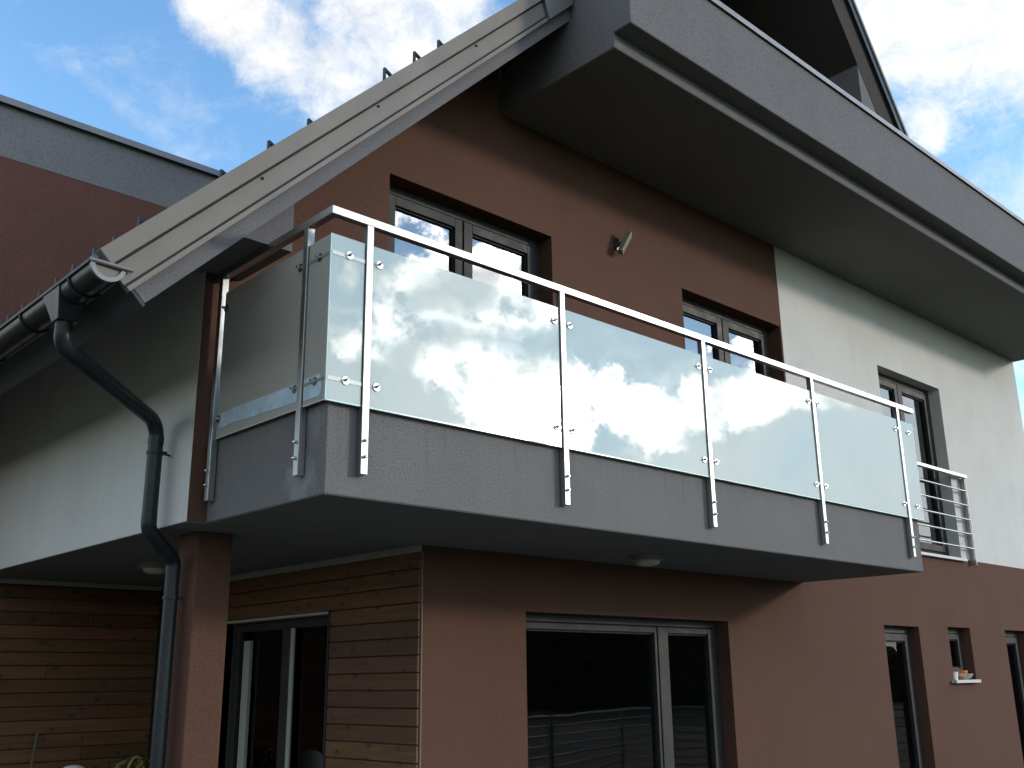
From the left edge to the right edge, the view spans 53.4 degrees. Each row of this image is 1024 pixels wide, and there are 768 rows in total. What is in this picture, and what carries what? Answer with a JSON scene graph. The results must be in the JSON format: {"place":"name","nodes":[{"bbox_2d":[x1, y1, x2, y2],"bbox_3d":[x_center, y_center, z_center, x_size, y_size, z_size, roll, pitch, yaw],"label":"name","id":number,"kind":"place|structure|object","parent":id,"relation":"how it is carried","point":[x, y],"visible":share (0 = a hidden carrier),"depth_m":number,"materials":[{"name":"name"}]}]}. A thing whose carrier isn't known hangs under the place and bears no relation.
{"place":"outdoors","nodes":[
{"label":"outdoors","id":0,"kind":"place"},
{"bbox_2d":[64,765,84,767],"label":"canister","id":1,"kind":"object","parent":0,"point":[74,766],"visible":1,"depth_m":7.61,"materials":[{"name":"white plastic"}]},
{"bbox_2d":[0,0,1023,429],"label":"sky","id":2,"kind":"structure","parent":0,"point":[208,83],"materials":[{"name":"blue"}]},
{"label":"ground","id":3,"kind":"structure","parent":0,"visible":0},
{"bbox_2d":[0,94,218,767],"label":"house wing","id":4,"kind":"structure","parent":3,"relation":"on","point":[78,668],"depth_m":8.84,"materials":[{"name":"brown wood"}]},
{"bbox_2d":[0,0,1023,767],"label":"house","id":5,"kind":"structure","parent":3,"relation":"on","point":[770,180],"depth_m":7.73,"materials":[{"name":"brown paint"}]},
{"bbox_2d":[0,256,182,767],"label":"rain gutter","id":6,"kind":"object","parent":5,"relation":"attached to","point":[60,304],"visible":1,"depth_m":5.44,"materials":[{"name":"metal"}]},
{"bbox_2d":[138,562,164,574],"bbox_3d":[-2.569,1.332,7.326,0.236,0.078,0.236,14,-22,-41],"label":"ceiling lamp","id":7,"kind":"object","parent":5,"relation":"attached to","point":[155,568],"visible":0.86,"depth_m":7.25,"materials":[{"name":"white glass"}]},
{"bbox_2d":[228,616,327,767],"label":"side door","id":8,"kind":"structure","parent":5,"relation":"in","point":[277,712],"depth_m":7.63,"materials":[{"name":"glass"}]},
{"bbox_2d":[388,185,540,301],"bbox_3d":[-0.365,-0.282,7.371,1.580,2.073,0.080,14,-22,-41],"label":"balcony window","id":9,"kind":"structure","parent":5,"relation":"in","point":[408,211],"depth_m":7.55,"materials":[{"name":"glass"}]},
{"bbox_2d":[203,205,923,556],"bbox_3d":[0.949,0.429,7.305,6.154,1.336,1.214,14,-22,-41],"label":"balcony railing","id":10,"kind":"object","parent":5,"relation":"attached to","point":[365,325],"visible":1,"depth_m":5.77,"materials":[{"name":"glass"}]},
{"bbox_2d":[614,231,631,254],"bbox_3d":[0.947,-1.188,8.607,0.163,0.220,0.117,7,-18,-26],"label":"wall lamp","id":11,"kind":"object","parent":5,"relation":"attached to","point":[620,247],"visible":1,"depth_m":8.58,"materials":[{"name":"metal"}]},
{"bbox_2d":[526,613,725,767],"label":"glazed door","id":12,"kind":"structure","parent":5,"relation":"in","point":[603,692],"depth_m":7.73,"materials":[{"name":"glass"}]},
{"bbox_2d":[631,554,663,566],"bbox_3d":[0.965,1.260,7.235,0.236,0.078,0.236,14,-22,-41],"label":"ceiling lamp","id":13,"kind":"object","parent":5,"relation":"attached to","point":[646,560],"visible":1,"depth_m":7.16,"materials":[{"name":"white glass"}]},
{"bbox_2d":[682,297,771,377],"bbox_3d":[2.008,0.310,9.507,1.583,2.073,0.080,14,-22,-41],"label":"balcony window","id":14,"kind":"structure","parent":5,"relation":"in","point":[701,319],"depth_m":9.75,"materials":[{"name":"glass"}]},
{"bbox_2d":[884,626,924,767],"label":"slit window","id":15,"kind":"structure","parent":5,"relation":"in","point":[898,645],"depth_m":10.59,"materials":[{"name":"glass"}]},
{"bbox_2d":[878,372,967,561],"bbox_3d":[4.656,0.952,11.771,1.610,2.104,0.255,14,-22,-41],"label":"balcony window","id":16,"kind":"structure","parent":5,"relation":"in","point":[891,389],"depth_m":12.10,"materials":[{"name":"glass"}]},
{"bbox_2d":[917,462,976,565],"bbox_3d":[4.733,1.444,11.523,2.075,1.077,0.081,14,-22,-41],"label":"railing","id":17,"kind":"object","parent":5,"relation":"on","point":[968,523],"depth_m":12.04,"materials":[{"name":"metal"}]},
{"bbox_2d":[953,672,957,679],"bbox_3d":[4.875,3.228,11.247,0.124,0.087,0.124,14,-22,-41],"label":"cup","id":18,"kind":"object","parent":5,"relation":"on","point":[955,675],"visible":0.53,"depth_m":11.20,"materials":[{"name":"white ceramic"}]},
{"bbox_2d":[948,628,980,682],"bbox_3d":[4.988,3.048,11.433,0.634,0.601,0.240,14,-22,-41],"label":"slit window","id":19,"kind":"structure","parent":5,"relation":"in","point":[955,641],"depth_m":11.59,"materials":[{"name":"glass"}]},
{"bbox_2d":[958,674,972,679],"bbox_3d":[5.031,3.266,11.344,0.224,0.064,0.224,14,-22,-41],"label":"bowl","id":20,"kind":"object","parent":5,"relation":"on","point":[967,676],"visible":0.73,"depth_m":11.27,"materials":[{"name":"white ceramic"}]},
{"bbox_2d":[954,670,967,677],"bbox_3d":[5.001,3.234,11.325,0.144,0.082,0.144,14,-22,-41],"label":"flower pot","id":21,"kind":"object","parent":20,"relation":"in","point":[963,672],"visible":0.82,"depth_m":11.27,"materials":[{"name":"orange ceramic"}]},
{"bbox_2d":[1005,631,1023,761],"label":"slit window","id":22,"kind":"structure","parent":5,"relation":"in","point":[1012,641],"depth_m":12.58,"materials":[{"name":"glass"}]},
{"label":"path","id":23,"kind":"structure","parent":0,"visible":0},
{"bbox_2d":[30,732,38,767],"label":"pole","id":24,"kind":"object","parent":23,"relation":"on","point":[34,750],"visible":1,"depth_m":8.05,"materials":[{"name":"grey metal"}]},
{"bbox_2d":[108,753,149,767],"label":"potted plant","id":25,"kind":"object","parent":23,"relation":"on","point":[141,762],"visible":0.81,"depth_m":7.96,"materials":[{"name":"green plant"}]}
]}

